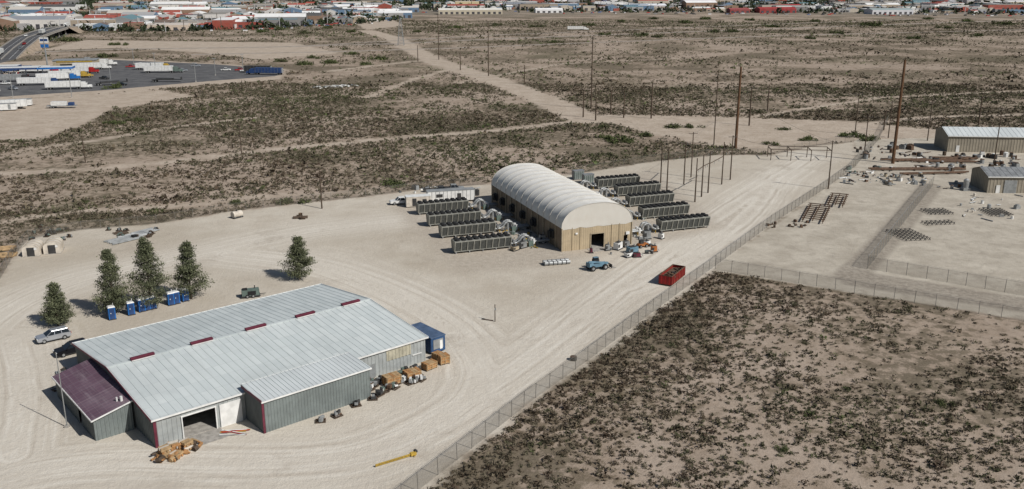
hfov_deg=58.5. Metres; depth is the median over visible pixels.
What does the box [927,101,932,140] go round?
utility pole
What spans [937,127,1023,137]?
roof
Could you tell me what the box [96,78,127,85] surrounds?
semi trailer
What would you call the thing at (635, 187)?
air cooler unit
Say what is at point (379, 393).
pallet of parts
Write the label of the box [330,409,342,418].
pallet of parts
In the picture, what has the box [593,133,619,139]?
mesquite bush
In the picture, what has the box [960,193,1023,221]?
scrap yard items
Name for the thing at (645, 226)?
cooling pipework
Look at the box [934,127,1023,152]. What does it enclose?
walls
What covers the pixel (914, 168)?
rusty pipe stack
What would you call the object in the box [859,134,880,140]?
mesquite bush
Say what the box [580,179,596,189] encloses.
cooling pipework
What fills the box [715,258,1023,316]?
chain link fence
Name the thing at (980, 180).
walls
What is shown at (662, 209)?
air cooler unit
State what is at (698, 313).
desert scrub
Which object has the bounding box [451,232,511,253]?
air cooler unit
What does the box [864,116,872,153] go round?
utility pole
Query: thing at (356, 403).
pallet of parts
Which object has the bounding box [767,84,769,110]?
utility pole
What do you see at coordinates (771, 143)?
mesquite bush
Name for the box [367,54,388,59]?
mesquite bush
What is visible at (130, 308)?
portable toilet
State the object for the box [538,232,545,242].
equipment skid
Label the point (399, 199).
pickup truck
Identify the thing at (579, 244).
walls
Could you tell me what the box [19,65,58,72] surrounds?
semi truck
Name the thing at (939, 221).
rebar support grid
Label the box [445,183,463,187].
pickup truck
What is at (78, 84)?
semi truck
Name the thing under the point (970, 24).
desert scrub
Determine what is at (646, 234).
equipment skid
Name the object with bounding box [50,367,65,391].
scrap yard items
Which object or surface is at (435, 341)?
blue site container
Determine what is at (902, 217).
chain link fence
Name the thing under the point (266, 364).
metal warehouse
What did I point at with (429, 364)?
wooden crate
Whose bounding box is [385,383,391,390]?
pallet of parts
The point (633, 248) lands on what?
equipment skid
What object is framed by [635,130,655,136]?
mesquite bush
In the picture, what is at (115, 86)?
mesquite bush
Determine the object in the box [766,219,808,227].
scrap yard items
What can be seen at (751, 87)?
utility pole
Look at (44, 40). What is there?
tall pylon sign
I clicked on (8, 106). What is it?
office trailer
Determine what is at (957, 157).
rusty pipe stack
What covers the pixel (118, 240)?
pipe stack
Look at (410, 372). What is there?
wooden crate
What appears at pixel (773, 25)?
mesquite bush
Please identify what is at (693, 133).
utility pole
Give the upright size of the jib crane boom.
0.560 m
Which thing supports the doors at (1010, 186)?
attached to the walls at (980, 180)
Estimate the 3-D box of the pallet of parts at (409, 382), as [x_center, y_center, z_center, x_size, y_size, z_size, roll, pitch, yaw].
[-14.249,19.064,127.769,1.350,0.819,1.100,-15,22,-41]
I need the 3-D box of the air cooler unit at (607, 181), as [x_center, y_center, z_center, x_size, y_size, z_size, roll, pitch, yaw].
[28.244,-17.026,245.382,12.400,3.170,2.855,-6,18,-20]
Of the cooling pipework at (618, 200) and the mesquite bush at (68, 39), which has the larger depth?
the mesquite bush at (68, 39)
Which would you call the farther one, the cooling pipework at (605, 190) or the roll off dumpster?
the cooling pipework at (605, 190)
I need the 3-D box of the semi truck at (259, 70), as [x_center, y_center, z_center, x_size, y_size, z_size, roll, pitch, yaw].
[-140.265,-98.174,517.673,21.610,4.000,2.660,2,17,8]
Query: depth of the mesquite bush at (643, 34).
842.05 m
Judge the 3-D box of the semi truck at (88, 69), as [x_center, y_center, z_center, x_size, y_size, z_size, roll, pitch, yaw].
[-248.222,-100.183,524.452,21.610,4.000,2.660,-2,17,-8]
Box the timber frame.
[767,145,830,160]
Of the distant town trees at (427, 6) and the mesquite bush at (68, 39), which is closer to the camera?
the mesquite bush at (68, 39)
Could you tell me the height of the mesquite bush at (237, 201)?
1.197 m
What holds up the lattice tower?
on the ground at (410, 266)
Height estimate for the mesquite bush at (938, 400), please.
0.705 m
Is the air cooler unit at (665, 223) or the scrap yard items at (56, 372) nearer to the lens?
the scrap yard items at (56, 372)
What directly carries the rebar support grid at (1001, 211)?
on the ground at (410, 266)
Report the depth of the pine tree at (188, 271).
158.94 m
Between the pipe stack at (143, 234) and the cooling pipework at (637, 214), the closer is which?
the pipe stack at (143, 234)
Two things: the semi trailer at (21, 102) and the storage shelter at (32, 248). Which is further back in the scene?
the semi trailer at (21, 102)
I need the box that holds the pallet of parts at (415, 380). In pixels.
[412,376,420,383]
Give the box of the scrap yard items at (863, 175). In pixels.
[839,165,896,184]
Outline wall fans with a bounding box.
[492,193,629,237]
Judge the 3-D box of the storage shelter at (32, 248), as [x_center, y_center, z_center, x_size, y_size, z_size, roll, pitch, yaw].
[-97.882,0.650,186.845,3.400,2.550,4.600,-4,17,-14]
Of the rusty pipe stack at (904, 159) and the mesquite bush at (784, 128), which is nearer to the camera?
the rusty pipe stack at (904, 159)
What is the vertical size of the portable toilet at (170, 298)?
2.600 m
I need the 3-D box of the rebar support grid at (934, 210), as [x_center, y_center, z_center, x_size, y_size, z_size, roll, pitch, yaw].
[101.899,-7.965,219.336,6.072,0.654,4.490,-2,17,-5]
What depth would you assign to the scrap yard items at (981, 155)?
277.75 m
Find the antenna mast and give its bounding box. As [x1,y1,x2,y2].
[55,352,69,427]
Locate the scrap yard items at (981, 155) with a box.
[909,150,1020,170]
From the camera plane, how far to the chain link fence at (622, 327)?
145.01 m
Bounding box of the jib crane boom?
[375,449,417,466]
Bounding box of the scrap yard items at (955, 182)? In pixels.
[937,180,969,188]
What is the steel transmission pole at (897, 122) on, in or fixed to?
on the ground at (410, 266)
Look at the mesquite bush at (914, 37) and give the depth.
802.11 m
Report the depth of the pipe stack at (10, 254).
185.58 m
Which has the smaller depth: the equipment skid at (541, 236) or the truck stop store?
the equipment skid at (541, 236)
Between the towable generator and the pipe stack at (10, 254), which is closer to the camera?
the towable generator
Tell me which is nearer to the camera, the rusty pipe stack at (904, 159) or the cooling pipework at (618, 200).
the cooling pipework at (618, 200)
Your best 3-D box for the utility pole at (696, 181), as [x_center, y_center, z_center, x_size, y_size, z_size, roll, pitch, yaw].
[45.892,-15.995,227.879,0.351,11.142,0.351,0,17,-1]
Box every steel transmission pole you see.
[734,67,741,147]
[891,60,905,163]
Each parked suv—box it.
[34,325,70,343]
[53,337,84,357]
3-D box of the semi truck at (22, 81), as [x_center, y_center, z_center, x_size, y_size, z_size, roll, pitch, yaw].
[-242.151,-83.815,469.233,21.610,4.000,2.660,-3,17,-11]
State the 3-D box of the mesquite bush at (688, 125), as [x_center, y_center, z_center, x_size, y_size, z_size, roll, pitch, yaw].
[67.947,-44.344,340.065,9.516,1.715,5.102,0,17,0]
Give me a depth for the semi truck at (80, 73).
501.28 m
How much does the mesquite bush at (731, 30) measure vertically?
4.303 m
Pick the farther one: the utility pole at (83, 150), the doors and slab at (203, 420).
the utility pole at (83, 150)
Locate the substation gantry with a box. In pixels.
[662,145,731,170]
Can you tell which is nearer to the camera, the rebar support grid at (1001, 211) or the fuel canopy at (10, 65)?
the rebar support grid at (1001, 211)
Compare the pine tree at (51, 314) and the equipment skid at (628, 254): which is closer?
the pine tree at (51, 314)
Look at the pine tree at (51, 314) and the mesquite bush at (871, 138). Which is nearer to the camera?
the pine tree at (51, 314)
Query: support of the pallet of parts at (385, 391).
on the ground at (410, 266)
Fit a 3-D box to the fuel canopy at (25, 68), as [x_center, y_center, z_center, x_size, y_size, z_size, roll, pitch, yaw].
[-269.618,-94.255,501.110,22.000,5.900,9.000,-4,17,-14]
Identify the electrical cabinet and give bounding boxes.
[572,169,584,179]
[582,173,593,182]
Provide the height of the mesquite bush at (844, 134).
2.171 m
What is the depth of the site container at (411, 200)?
223.93 m
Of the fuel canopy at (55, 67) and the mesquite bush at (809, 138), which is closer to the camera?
the mesquite bush at (809, 138)
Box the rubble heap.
[314,84,357,88]
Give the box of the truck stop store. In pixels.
[52,57,99,65]
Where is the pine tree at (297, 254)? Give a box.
[278,235,317,280]
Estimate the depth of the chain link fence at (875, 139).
308.12 m
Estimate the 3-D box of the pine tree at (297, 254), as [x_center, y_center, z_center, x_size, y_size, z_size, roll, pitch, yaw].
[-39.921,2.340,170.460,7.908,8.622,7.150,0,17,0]
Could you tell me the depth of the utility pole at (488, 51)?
507.51 m
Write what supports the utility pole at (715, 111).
on the ground at (410, 266)
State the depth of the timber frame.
281.94 m
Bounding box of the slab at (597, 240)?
[587,233,604,251]
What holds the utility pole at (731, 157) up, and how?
on the ground at (410, 266)
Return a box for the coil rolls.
[542,258,570,265]
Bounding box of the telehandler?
[586,256,614,271]
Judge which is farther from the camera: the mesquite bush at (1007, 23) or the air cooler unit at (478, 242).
the mesquite bush at (1007, 23)
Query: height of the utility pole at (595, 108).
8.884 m
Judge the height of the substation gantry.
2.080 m
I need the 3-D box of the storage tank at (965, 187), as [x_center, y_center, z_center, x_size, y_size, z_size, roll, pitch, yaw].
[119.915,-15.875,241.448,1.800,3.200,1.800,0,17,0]
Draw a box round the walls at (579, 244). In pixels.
[492,185,630,251]
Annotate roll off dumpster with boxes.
[658,264,685,285]
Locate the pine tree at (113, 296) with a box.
[91,248,137,311]
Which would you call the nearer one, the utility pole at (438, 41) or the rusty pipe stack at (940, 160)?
the rusty pipe stack at (940, 160)
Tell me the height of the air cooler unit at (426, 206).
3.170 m
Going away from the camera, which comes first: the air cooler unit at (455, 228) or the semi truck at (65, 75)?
the air cooler unit at (455, 228)
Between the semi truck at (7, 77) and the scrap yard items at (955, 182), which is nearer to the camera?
the scrap yard items at (955, 182)
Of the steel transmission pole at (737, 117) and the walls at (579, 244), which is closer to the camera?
the walls at (579, 244)
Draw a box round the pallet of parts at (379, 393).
[375,389,384,397]
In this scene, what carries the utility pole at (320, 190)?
on the ground at (410, 266)
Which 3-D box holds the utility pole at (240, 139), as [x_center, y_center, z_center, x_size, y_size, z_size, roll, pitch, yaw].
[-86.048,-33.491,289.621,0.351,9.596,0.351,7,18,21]
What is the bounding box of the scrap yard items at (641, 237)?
[610,217,652,254]
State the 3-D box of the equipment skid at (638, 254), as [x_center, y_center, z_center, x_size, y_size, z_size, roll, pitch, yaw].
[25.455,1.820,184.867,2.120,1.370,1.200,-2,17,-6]
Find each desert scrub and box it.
[0,19,1023,83]
[0,80,1023,220]
[0,207,1023,488]
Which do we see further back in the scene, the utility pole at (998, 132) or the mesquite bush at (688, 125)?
the mesquite bush at (688, 125)
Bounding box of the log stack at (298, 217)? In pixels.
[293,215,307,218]
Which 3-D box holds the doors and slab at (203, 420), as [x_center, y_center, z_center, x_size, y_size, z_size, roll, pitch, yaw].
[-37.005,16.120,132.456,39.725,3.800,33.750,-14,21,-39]
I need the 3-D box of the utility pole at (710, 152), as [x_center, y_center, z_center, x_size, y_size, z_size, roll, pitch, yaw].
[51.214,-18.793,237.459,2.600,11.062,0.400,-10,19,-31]
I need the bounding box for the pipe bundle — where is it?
[219,429,249,435]
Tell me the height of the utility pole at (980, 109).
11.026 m
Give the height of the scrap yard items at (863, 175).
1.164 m
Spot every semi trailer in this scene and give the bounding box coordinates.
[0,99,26,106]
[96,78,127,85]
[152,77,182,81]
[243,65,271,70]
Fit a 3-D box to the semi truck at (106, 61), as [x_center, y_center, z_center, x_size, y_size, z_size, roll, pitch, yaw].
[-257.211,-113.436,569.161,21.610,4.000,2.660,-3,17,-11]
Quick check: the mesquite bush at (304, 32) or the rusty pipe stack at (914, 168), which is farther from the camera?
the mesquite bush at (304, 32)
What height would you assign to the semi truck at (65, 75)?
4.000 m
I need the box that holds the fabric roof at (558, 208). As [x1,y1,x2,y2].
[492,163,615,227]
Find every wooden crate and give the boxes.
[381,371,401,385]
[402,366,421,380]
[421,358,437,371]
[431,350,442,360]
[437,352,449,364]
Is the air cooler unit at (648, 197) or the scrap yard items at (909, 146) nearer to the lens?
the air cooler unit at (648, 197)
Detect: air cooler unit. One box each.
[416,197,468,214]
[426,207,480,226]
[438,218,495,238]
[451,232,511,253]
[594,173,639,188]
[614,180,660,196]
[625,190,674,206]
[638,201,689,218]
[656,213,710,230]
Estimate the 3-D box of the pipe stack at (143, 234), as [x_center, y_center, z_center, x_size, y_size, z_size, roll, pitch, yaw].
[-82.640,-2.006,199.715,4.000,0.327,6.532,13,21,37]
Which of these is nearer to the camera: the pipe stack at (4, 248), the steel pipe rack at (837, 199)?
the pipe stack at (4, 248)
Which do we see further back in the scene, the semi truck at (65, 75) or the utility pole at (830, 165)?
the semi truck at (65, 75)
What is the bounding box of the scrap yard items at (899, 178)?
[879,172,926,185]
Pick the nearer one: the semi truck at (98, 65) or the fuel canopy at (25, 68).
the fuel canopy at (25, 68)
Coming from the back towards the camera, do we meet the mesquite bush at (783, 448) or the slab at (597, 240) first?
the slab at (597, 240)
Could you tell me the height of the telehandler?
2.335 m
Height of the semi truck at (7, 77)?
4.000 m
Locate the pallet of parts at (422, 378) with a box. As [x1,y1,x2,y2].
[419,374,426,382]
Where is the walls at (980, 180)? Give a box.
[970,167,1023,192]
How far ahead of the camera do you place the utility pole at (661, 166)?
241.61 m
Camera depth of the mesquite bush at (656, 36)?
818.13 m
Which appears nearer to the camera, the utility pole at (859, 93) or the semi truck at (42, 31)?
the utility pole at (859, 93)
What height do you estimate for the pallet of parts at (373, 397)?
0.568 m
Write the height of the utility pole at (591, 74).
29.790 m
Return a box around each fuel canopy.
[0,64,21,73]
[0,66,39,75]
[37,66,74,72]
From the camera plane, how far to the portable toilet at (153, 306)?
155.88 m
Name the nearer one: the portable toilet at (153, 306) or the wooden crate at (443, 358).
the wooden crate at (443, 358)
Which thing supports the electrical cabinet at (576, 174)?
on the ground at (410, 266)
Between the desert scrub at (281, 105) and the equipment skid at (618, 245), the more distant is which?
the desert scrub at (281, 105)
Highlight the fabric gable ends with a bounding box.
[562,203,631,229]
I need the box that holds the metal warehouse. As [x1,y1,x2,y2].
[51,283,428,447]
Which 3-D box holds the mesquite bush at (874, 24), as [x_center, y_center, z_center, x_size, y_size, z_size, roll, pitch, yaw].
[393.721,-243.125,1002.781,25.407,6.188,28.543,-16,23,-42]
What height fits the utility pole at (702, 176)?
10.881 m
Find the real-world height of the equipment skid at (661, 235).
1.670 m
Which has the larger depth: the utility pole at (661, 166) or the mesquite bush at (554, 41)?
the mesquite bush at (554, 41)
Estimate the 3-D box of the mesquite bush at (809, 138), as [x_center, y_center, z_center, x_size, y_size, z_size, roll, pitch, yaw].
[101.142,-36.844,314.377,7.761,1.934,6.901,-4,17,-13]
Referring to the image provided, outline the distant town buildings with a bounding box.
[0,0,1023,30]
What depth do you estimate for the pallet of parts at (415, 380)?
127.96 m
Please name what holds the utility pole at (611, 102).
on the ground at (410, 266)
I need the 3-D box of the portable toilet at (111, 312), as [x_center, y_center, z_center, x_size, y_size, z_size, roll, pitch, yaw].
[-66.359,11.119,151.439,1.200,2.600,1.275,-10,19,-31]
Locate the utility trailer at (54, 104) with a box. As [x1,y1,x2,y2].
[46,101,76,107]
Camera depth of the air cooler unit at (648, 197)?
225.39 m
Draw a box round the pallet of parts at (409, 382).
[404,377,413,385]
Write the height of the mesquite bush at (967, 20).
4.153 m
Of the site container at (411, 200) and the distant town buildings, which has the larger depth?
the distant town buildings
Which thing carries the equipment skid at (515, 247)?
on the ground at (410, 266)
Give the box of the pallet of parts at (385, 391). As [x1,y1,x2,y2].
[380,386,389,393]
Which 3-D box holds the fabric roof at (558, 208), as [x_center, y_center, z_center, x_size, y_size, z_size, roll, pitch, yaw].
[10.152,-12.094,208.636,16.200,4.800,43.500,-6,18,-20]
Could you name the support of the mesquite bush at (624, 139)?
on the ground at (410, 266)
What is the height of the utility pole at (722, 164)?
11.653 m
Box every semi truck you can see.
[0,74,28,79]
[2,65,41,72]
[16,77,58,85]
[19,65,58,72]
[35,72,80,79]
[38,29,46,34]
[44,80,92,89]
[48,70,91,77]
[59,66,99,72]
[72,62,111,68]
[99,59,117,64]
[135,62,169,69]
[143,65,182,72]
[245,67,282,74]
[567,26,588,29]
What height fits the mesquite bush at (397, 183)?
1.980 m
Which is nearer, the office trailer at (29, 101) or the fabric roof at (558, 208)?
the fabric roof at (558, 208)
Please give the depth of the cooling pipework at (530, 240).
192.09 m
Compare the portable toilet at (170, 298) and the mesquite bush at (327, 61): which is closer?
the portable toilet at (170, 298)
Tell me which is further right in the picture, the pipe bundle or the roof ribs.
the roof ribs
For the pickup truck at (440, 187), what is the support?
on the ground at (410, 266)
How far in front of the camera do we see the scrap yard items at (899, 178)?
251.90 m
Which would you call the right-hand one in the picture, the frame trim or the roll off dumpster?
the roll off dumpster
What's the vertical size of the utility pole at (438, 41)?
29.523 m
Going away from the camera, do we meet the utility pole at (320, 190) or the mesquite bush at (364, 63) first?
the utility pole at (320, 190)
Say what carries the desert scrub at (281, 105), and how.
on the ground at (410, 266)
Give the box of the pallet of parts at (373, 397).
[368,394,377,400]
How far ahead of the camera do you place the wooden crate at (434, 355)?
135.58 m
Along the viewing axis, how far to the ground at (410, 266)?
184.02 m
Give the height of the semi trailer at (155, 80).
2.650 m
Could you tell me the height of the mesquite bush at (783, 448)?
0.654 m
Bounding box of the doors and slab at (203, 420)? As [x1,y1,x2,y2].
[153,398,242,447]
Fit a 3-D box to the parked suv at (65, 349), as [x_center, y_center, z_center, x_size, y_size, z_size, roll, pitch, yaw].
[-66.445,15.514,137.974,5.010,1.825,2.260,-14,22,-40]
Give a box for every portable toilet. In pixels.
[106,303,116,320]
[126,299,135,315]
[136,295,145,312]
[142,296,150,310]
[149,295,156,309]
[166,289,175,305]
[172,288,180,303]
[179,287,189,301]
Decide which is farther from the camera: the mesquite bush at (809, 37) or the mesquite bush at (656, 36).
the mesquite bush at (656, 36)
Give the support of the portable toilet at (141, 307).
on the ground at (410, 266)
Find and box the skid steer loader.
[636,239,650,247]
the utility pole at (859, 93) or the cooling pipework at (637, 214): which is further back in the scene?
the utility pole at (859, 93)
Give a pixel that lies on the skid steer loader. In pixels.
(640, 243)
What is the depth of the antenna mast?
114.31 m
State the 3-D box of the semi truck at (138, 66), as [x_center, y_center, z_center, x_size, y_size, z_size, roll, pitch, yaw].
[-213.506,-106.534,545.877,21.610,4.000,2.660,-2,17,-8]
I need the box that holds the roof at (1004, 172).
[974,166,1023,177]
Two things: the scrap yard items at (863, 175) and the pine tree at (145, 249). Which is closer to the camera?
the pine tree at (145, 249)
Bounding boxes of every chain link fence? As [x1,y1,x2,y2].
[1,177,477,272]
[397,159,855,488]
[571,136,851,174]
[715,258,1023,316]
[855,119,887,165]
[867,256,1023,291]
[868,176,933,264]
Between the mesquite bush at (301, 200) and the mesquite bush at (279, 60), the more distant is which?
the mesquite bush at (279, 60)
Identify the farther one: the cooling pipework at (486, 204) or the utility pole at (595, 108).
the utility pole at (595, 108)
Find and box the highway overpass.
[0,26,83,59]
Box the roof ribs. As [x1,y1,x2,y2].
[491,163,632,228]
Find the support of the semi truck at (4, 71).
on the ground at (410, 266)
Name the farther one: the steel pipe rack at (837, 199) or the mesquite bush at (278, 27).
the mesquite bush at (278, 27)
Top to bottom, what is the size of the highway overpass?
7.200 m
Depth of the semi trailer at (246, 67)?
526.54 m
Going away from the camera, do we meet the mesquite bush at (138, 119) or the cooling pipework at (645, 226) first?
the cooling pipework at (645, 226)
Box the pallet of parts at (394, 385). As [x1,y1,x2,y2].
[391,381,400,390]
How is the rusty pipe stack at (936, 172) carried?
on the ground at (410, 266)
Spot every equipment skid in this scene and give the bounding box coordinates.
[509,243,519,251]
[518,239,527,248]
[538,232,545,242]
[604,242,611,250]
[613,239,622,250]
[622,238,629,247]
[623,250,632,257]
[626,244,638,251]
[633,250,642,257]
[642,228,651,239]
[649,243,658,251]
[657,231,664,239]
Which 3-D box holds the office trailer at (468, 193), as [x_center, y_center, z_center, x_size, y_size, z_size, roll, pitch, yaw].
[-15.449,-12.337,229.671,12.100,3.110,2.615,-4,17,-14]
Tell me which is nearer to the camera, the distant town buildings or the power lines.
the power lines
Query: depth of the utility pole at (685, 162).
246.85 m
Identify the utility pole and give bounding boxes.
[81,135,85,162]
[239,124,241,153]
[319,171,322,208]
[436,14,439,59]
[488,27,488,75]
[590,37,594,108]
[595,98,596,120]
[610,90,611,114]
[621,92,624,117]
[650,83,653,118]
[660,147,662,188]
[666,147,668,189]
[683,142,690,184]
[689,132,697,176]
[694,158,697,201]
[701,155,703,196]
[706,151,713,192]
[713,73,719,143]
[721,142,724,184]
[729,135,736,179]
[748,86,752,125]
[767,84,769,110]
[827,141,833,188]
[855,92,862,132]
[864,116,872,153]
[888,101,892,137]
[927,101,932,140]
[978,96,983,124]
[994,107,1005,159]
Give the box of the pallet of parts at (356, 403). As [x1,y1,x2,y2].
[350,399,361,407]
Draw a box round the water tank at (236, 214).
[230,210,242,218]
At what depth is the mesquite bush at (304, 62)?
573.68 m
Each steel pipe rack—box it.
[801,203,831,223]
[826,193,848,207]
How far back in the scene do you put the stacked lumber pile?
108.76 m
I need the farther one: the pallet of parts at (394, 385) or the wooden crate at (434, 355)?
the wooden crate at (434, 355)
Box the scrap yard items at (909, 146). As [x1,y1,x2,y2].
[854,142,930,158]
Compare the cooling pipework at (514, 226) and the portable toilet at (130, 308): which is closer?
the portable toilet at (130, 308)
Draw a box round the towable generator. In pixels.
[241,285,263,298]
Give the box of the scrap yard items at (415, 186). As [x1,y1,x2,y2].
[399,184,480,195]
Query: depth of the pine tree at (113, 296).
151.55 m
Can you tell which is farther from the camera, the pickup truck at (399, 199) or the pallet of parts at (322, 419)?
the pickup truck at (399, 199)
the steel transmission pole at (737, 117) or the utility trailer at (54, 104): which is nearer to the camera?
the steel transmission pole at (737, 117)
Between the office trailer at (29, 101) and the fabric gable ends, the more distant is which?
the office trailer at (29, 101)
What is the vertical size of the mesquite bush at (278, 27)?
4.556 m
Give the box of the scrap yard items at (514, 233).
[496,222,544,248]
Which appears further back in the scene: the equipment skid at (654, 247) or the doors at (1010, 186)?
the doors at (1010, 186)
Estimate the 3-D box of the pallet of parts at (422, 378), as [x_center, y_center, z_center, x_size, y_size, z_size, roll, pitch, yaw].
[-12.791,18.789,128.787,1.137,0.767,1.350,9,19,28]
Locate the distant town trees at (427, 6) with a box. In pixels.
[0,0,1023,31]
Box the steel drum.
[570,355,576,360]
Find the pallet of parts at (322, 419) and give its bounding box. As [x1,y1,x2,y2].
[315,415,325,423]
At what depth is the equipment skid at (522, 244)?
190.62 m
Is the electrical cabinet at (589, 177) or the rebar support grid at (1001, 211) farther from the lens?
the electrical cabinet at (589, 177)
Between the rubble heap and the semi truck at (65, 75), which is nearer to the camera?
the rubble heap
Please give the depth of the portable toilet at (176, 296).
158.28 m
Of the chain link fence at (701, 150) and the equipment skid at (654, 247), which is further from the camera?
the chain link fence at (701, 150)
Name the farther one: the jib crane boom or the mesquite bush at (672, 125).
the mesquite bush at (672, 125)
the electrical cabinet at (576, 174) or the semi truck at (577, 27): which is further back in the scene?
the semi truck at (577, 27)
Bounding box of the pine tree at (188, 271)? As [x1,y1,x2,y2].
[164,240,214,298]
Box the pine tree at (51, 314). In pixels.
[37,281,75,325]
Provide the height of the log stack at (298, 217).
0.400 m
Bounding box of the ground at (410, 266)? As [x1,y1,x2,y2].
[0,0,1023,488]
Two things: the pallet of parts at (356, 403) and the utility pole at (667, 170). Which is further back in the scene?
the utility pole at (667, 170)
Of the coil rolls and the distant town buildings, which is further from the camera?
the distant town buildings
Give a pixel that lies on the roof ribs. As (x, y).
(551, 188)
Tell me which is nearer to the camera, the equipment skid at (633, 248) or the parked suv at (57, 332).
the parked suv at (57, 332)
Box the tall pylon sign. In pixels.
[39,37,48,64]
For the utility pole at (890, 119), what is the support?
on the ground at (410, 266)
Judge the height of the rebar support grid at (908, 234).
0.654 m
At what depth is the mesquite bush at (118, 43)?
730.24 m
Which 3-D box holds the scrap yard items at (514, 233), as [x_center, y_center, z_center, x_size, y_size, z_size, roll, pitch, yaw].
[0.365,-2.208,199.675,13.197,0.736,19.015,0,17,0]
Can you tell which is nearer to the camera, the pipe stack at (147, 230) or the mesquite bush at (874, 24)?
the pipe stack at (147, 230)
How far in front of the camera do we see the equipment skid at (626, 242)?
191.52 m
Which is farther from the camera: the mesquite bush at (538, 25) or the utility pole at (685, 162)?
the mesquite bush at (538, 25)
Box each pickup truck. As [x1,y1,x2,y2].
[389,196,404,204]
[431,185,445,188]
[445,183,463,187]
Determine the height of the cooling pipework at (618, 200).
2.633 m
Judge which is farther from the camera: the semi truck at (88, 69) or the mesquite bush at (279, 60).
the mesquite bush at (279, 60)
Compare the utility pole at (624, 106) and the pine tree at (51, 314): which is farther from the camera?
the utility pole at (624, 106)
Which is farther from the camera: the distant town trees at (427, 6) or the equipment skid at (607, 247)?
the distant town trees at (427, 6)
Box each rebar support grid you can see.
[885,228,930,240]
[920,207,953,214]
[921,219,954,225]
[978,208,1013,215]
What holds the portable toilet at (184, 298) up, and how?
on the ground at (410, 266)
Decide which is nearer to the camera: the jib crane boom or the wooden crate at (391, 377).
the jib crane boom
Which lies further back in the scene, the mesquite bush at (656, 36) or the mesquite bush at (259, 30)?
the mesquite bush at (259, 30)
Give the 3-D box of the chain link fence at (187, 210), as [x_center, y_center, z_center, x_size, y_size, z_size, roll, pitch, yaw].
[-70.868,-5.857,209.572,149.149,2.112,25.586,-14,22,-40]
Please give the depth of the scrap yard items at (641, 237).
192.97 m
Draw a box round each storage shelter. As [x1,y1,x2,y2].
[22,239,43,256]
[43,237,64,254]
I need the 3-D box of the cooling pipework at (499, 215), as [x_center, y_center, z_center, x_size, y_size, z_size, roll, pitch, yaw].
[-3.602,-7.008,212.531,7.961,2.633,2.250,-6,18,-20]
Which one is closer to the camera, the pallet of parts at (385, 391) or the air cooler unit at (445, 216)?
the pallet of parts at (385, 391)
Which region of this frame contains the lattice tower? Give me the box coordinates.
[397,19,404,45]
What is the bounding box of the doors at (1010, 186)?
[995,180,1017,192]
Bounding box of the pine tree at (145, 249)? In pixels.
[121,236,172,305]
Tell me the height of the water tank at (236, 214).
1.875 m
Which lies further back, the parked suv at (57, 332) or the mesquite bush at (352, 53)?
the mesquite bush at (352, 53)
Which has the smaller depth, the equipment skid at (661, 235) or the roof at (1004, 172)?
the equipment skid at (661, 235)
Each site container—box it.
[405,193,430,206]
[412,322,445,353]
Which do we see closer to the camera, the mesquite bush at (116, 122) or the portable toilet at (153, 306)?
the portable toilet at (153, 306)
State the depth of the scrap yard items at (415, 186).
241.75 m
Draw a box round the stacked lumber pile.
[150,438,202,462]
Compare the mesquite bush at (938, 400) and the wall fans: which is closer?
the mesquite bush at (938, 400)
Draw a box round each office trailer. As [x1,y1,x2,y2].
[0,102,17,110]
[8,98,34,104]
[426,187,474,199]
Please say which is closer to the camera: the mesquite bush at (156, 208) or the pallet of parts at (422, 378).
the pallet of parts at (422, 378)
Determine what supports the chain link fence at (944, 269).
on the ground at (410, 266)
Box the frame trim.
[491,185,632,251]
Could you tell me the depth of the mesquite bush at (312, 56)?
617.43 m
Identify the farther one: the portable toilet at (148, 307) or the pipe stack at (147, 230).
the pipe stack at (147, 230)
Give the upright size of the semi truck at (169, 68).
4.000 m
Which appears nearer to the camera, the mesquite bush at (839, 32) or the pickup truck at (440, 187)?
the pickup truck at (440, 187)
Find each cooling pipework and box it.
[468,198,497,209]
[481,208,512,220]
[495,219,528,231]
[512,233,549,246]
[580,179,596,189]
[597,187,616,196]
[611,197,627,205]
[628,209,641,219]
[632,221,659,233]
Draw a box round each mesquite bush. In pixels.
[48,34,82,41]
[95,52,118,57]
[101,82,121,88]
[102,120,126,124]
[107,41,128,45]
[126,117,143,120]
[147,207,162,213]
[229,199,242,204]
[256,28,267,32]
[271,58,288,61]
[274,26,285,29]
[275,195,311,205]
[294,60,313,64]
[295,30,314,33]
[306,54,320,58]
[319,59,339,63]
[342,51,359,54]
[360,61,373,64]
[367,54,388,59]
[380,177,409,187]
[527,23,547,26]
[545,40,564,42]
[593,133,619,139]
[605,134,638,143]
[633,32,648,35]
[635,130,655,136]
[651,34,666,37]
[663,122,684,128]
[683,123,705,128]
[722,28,739,32]
[761,23,779,27]
[761,141,779,145]
[774,445,788,456]
[775,126,790,130]
[797,135,818,140]
[804,35,816,38]
[827,30,844,33]
[838,130,870,137]
[859,20,882,25]
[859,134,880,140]
[905,35,920,38]
[934,398,954,408]
[959,18,973,21]
[991,20,1015,24]
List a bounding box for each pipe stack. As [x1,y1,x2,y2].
[0,245,16,250]
[0,252,17,257]
[103,234,142,244]
[117,231,147,237]
[131,227,159,233]
[868,167,965,170]
[880,158,926,161]
[899,171,968,175]
[902,159,979,162]
[929,156,977,159]
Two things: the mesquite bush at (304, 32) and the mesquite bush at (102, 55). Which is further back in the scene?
the mesquite bush at (304, 32)
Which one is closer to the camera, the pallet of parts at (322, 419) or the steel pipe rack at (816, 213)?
the pallet of parts at (322, 419)
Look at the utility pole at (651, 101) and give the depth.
359.60 m
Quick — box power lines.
[464,22,1001,146]
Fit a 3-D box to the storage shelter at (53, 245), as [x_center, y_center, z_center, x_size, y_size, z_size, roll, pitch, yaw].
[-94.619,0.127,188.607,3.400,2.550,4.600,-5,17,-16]
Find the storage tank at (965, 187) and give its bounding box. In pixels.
[960,178,970,190]

